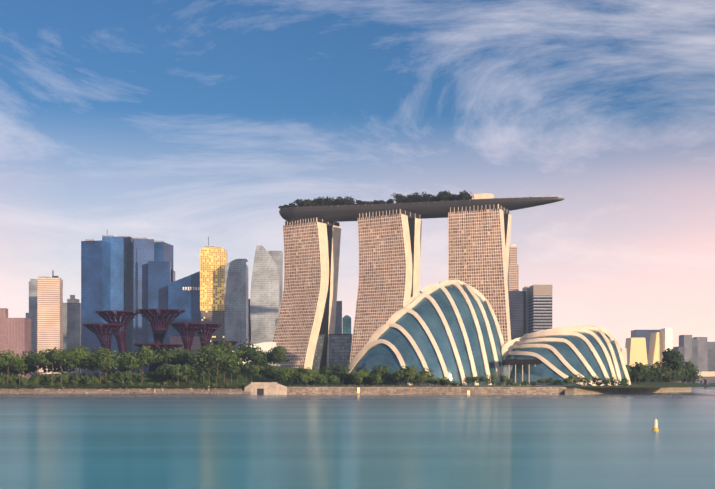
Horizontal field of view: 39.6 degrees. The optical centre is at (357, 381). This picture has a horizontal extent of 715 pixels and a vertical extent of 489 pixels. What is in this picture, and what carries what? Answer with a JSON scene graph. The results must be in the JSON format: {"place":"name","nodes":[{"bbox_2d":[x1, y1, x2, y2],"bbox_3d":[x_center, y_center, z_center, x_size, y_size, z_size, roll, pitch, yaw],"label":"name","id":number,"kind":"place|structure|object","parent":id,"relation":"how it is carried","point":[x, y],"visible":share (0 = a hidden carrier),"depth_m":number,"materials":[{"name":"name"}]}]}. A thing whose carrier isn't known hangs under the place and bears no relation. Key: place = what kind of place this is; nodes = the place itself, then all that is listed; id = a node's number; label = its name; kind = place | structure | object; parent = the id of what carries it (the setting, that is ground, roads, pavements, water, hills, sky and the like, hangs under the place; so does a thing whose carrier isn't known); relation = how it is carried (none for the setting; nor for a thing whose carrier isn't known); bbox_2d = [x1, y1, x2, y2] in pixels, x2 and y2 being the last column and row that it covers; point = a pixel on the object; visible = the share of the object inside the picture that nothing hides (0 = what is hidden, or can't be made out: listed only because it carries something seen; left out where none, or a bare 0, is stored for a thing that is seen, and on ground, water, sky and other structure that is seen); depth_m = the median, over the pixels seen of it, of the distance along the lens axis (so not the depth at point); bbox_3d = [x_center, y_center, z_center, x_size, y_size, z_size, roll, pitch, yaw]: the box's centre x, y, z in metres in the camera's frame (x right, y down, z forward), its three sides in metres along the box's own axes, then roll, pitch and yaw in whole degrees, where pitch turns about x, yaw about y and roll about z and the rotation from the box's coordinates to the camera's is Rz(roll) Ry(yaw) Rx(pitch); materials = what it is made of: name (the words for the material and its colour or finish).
{"place":"outdoors","nodes":[
{"label":"outdoors","id":0,"kind":"place"},
{"bbox_2d":[225,259,247,347],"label":"skyscraper","id":1,"kind":"structure","parent":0,"point":[236,299],"depth_m":1838.18,"materials":[{"name":"blue glass"}]},
{"bbox_2d":[0,387,714,488],"bbox_3d":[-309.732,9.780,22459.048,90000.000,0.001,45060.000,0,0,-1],"label":"water","id":2,"kind":"structure","parent":0,"point":[600,441],"depth_m":161.85,"materials":[{"name":"teal liquid"}]},
{"bbox_2d":[0,387,250,394],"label":"rocky bank","id":3,"kind":"structure","parent":2,"relation":"in","point":[30,390],"depth_m":729.70,"materials":[{"name":"stone"}]},
{"bbox_2d":[0,386,683,394],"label":"bank rocks","id":4,"kind":"object","parent":3,"relation":"on","point":[147,389],"visible":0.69,"depth_m":728.96,"materials":[{"name":"stone"}]},
{"bbox_2d":[245,382,286,394],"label":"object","id":5,"kind":"object","parent":2,"relation":"in","point":[264,388],"visible":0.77,"depth_m":729.33,"materials":[{"name":"concrete"}]},
{"bbox_2d":[287,387,566,394],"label":"sea wall","id":6,"kind":"structure","parent":2,"relation":"in","point":[426,390],"depth_m":733.66,"materials":[{"name":"stone"}]},
{"bbox_2d":[283,378,564,386],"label":"promenade railing lamps","id":7,"kind":"object","parent":6,"relation":"on","point":[422,385],"visible":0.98,"depth_m":734.65,"materials":[{"name":"grey metal"}]},
{"bbox_2d":[652,418,658,430],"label":"buoy","id":8,"kind":"object","parent":2,"relation":"on","point":[655,424],"visible":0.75,"depth_m":196.71,"materials":[{"name":"white plastic"}]},
{"bbox_2d":[505,331,624,384],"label":"glass","id":9,"kind":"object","parent":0,"point":[542,370],"depth_m":796.22,"materials":[{"name":"blue glass"}]},
{"bbox_2d":[565,387,690,394],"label":"earth bank","id":10,"kind":"structure","parent":0,"point":[579,391],"depth_m":808.40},
{"label":"ground","id":11,"kind":"structure","parent":0,"visible":0},
{"bbox_2d":[0,308,30,379],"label":"building","id":12,"kind":"structure","parent":11,"relation":"on","point":[15,333],"depth_m":1981.72,"materials":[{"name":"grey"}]},
{"bbox_2d":[26,279,36,377],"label":"slim grey tower","id":13,"kind":"structure","parent":11,"relation":"on","point":[32,314],"depth_m":2134.54,"materials":[{"name":"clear glass"}]},
{"bbox_2d":[37,270,62,374],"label":"skyscraper","id":14,"kind":"structure","parent":11,"relation":"on","point":[49,313],"depth_m":1983.11,"materials":[{"name":"beige"}]},
{"bbox_2d":[63,295,80,374],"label":"skyscraper","id":15,"kind":"structure","parent":11,"relation":"on","point":[72,322],"depth_m":2082.88,"materials":[{"name":"grey glass"}]},
{"bbox_2d":[83,322,123,374],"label":"supertree","id":16,"kind":"object","parent":11,"relation":"on","point":[98,327],"visible":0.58,"depth_m":922.12,"materials":[{"name":"purple"}]},
{"bbox_2d":[95,310,139,371],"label":"supertree","id":17,"kind":"object","parent":11,"relation":"on","point":[120,336],"visible":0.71,"depth_m":962.58,"materials":[{"name":"purple metal"}]},
{"bbox_2d":[81,236,174,375],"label":"skyscrapers","id":18,"kind":"structure","parent":11,"relation":"on","point":[107,272],"depth_m":2001.76,"materials":[{"name":"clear glass"}]},
{"bbox_2d":[47,235,227,277],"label":"roof plant","id":19,"kind":"object","parent":18,"relation":"on","point":[137,238],"visible":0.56,"depth_m":2012.98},
{"bbox_2d":[135,248,137,371],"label":"skyscraper","id":20,"kind":"structure","parent":11,"relation":"on","point":[136,303],"depth_m":1971.13,"materials":[{"name":"blue glass"}]},
{"bbox_2d":[134,342,183,371],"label":"supertree","id":21,"kind":"object","parent":11,"relation":"on","point":[153,367],"visible":0.44,"depth_m":878.99,"materials":[{"name":"purple"}]},
{"bbox_2d":[136,308,184,370],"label":"supertree","id":22,"kind":"object","parent":11,"relation":"on","point":[153,314],"visible":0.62,"depth_m":991.84,"materials":[{"name":"purple metal"}]},
{"bbox_2d":[168,271,200,364],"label":"office building","id":23,"kind":"structure","parent":11,"relation":"on","point":[184,293],"depth_m":1926.63,"materials":[{"name":"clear glass"}]},
{"bbox_2d":[169,321,204,352],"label":"supertree","id":24,"kind":"object","parent":11,"relation":"on","point":[189,326],"visible":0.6,"depth_m":944.26,"materials":[{"name":"purple metal"}]},
{"bbox_2d":[170,336,203,366],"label":"building","id":25,"kind":"structure","parent":11,"relation":"on","point":[196,343],"depth_m":1637.27,"materials":[{"name":"grey concrete"}]},
{"bbox_2d":[193,323,221,346],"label":"supertree","id":26,"kind":"object","parent":11,"relation":"on","point":[211,328],"visible":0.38,"depth_m":974.40,"materials":[{"name":"purple metal"}]},
{"bbox_2d":[200,247,226,347],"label":"gold tower","id":27,"kind":"structure","parent":11,"relation":"on","point":[213,261],"depth_m":1887.56,"materials":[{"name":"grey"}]},
{"bbox_2d":[213,341,237,362],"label":"supertree","id":28,"kind":"object","parent":11,"relation":"on","point":[232,342],"visible":0.17,"depth_m":912.69,"materials":[{"name":"purple"}]},
{"bbox_2d":[248,299,252,345],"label":"skyscraper","id":29,"kind":"structure","parent":11,"relation":"on","point":[249,331],"depth_m":2188.02,"materials":[{"name":"blue glass"}]},
{"bbox_2d":[233,342,276,363],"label":"building","id":30,"kind":"structure","parent":11,"relation":"on","point":[264,346],"depth_m":1009.96,"materials":[{"name":"white concrete"}]},
{"bbox_2d":[250,245,279,343],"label":"skyscraper","id":31,"kind":"structure","parent":11,"relation":"on","point":[265,299],"depth_m":1739.04,"materials":[{"name":"grey glass"}]},
{"bbox_2d":[268,251,282,305],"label":"skyscraper","id":32,"kind":"structure","parent":11,"relation":"on","point":[277,256],"depth_m":2039.14,"materials":[{"name":"grey glass"}]},
{"bbox_2d":[272,217,340,370],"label":"hotel tower","id":33,"kind":"structure","parent":11,"relation":"on","point":[307,315],"depth_m":1187.50,"materials":[{"name":"beige concrete"}]},
{"bbox_2d":[279,193,563,221],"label":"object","id":34,"kind":"structure","parent":33,"relation":"on","point":[423,210],"depth_m":1159.64,"materials":[{"name":"grey metal"}]},
{"bbox_2d":[278,190,473,208],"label":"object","id":35,"kind":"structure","parent":34,"relation":"on","point":[411,198],"depth_m":1171.31,"materials":[{"name":"plant"}]},
{"bbox_2d":[312,334,352,371],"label":"podium","id":36,"kind":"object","parent":11,"relation":"on","point":[340,348],"visible":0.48,"depth_m":1195.48,"materials":[{"name":"grey glass"}]},
{"bbox_2d":[335,301,341,333],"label":"dark tower","id":37,"kind":"structure","parent":11,"relation":"on","point":[338,325],"depth_m":1590.92,"materials":[{"name":"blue glass"}]},
{"bbox_2d":[342,315,350,333],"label":"teal tower","id":38,"kind":"structure","parent":11,"relation":"on","point":[346,324],"depth_m":1651.10,"materials":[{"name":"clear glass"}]},
{"bbox_2d":[0,339,703,386],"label":"shore trees","id":39,"kind":"object","parent":11,"relation":"on","point":[671,368],"visible":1,"depth_m":770.49,"materials":[{"name":"green plant"}]},
{"bbox_2d":[0,365,714,387],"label":"lawn mound","id":40,"kind":"object","parent":11,"relation":"on","point":[257,377],"visible":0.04,"depth_m":786.59,"materials":[{"name":"green plant"}]},
{"bbox_2d":[350,209,421,362],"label":"hotel tower","id":41,"kind":"structure","parent":11,"relation":"on","point":[389,259],"depth_m":1134.53,"materials":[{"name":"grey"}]},
{"bbox_2d":[346,280,505,384],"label":"conservatory ribs","id":42,"kind":"object","parent":11,"relation":"on","point":[410,304],"visible":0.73,"depth_m":811.11,"materials":[{"name":"white metal"}]},
{"bbox_2d":[351,285,502,384],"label":"glass panels","id":43,"kind":"object","parent":42,"relation":"on","point":[384,354],"visible":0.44,"depth_m":804.80,"materials":[{"name":"blue glass"}]},
{"bbox_2d":[448,204,511,343],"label":"hotel tower","id":44,"kind":"structure","parent":11,"relation":"on","point":[478,245],"depth_m":1095.79,"materials":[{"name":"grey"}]},
{"bbox_2d":[507,245,518,290],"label":"skyscraper","id":45,"kind":"structure","parent":11,"relation":"on","point":[513,276],"depth_m":1554.92,"materials":[{"name":"grey"}]},
{"bbox_2d":[508,291,525,339],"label":"dark block","id":46,"kind":"structure","parent":11,"relation":"on","point":[517,305],"depth_m":1494.78,"materials":[{"name":"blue glass"}]},
{"bbox_2d":[502,359,541,384],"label":"entrance canopy","id":47,"kind":"object","parent":11,"relation":"on","point":[507,366],"visible":0.48,"depth_m":794.15,"materials":[{"name":"black metal"}]},
{"bbox_2d":[522,286,529,333],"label":"skyscraper","id":48,"kind":"structure","parent":11,"relation":"on","point":[525,288],"depth_m":1515.04,"materials":[{"name":"grey"}]},
{"bbox_2d":[528,285,551,332],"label":"striped tower","id":49,"kind":"structure","parent":11,"relation":"on","point":[539,307],"depth_m":1475.30,"materials":[{"name":"grey"}]},
{"bbox_2d":[501,325,630,385],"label":"conservatory roof ribs","id":50,"kind":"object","parent":11,"relation":"on","point":[522,342],"depth_m":804.35,"materials":[{"name":"white metal"}]},
{"bbox_2d":[617,341,626,364],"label":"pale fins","id":51,"kind":"object","parent":11,"relation":"on","point":[624,352],"visible":0.17,"depth_m":2802.26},
{"bbox_2d":[625,338,647,366],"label":"building","id":52,"kind":"structure","parent":11,"relation":"on","point":[636,350],"depth_m":3003.70,"materials":[{"name":"brown"}]},
{"bbox_2d":[631,330,659,359],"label":"building","id":53,"kind":"structure","parent":11,"relation":"on","point":[646,334],"depth_m":3204.86,"materials":[{"name":"grey"}]},
{"bbox_2d":[648,332,662,365],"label":"building","id":54,"kind":"structure","parent":11,"relation":"on","point":[655,354],"depth_m":3054.88,"materials":[{"name":"brown"}]},
{"bbox_2d":[660,328,671,363],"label":"white slab","id":55,"kind":"structure","parent":11,"relation":"on","point":[667,337],"depth_m":3035.09,"materials":[{"name":"white concrete"}]},
{"bbox_2d":[672,371,714,387],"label":"bridge","id":56,"kind":"structure","parent":11,"relation":"on","point":[707,376],"depth_m":1499.00,"materials":[{"name":"beige concrete"}]},
{"bbox_2d":[673,335,714,384],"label":"distant buildings","id":57,"kind":"structure","parent":11,"relation":"on","point":[699,352],"depth_m":3197.21,"materials":[{"name":"grey concrete"}]}
]}

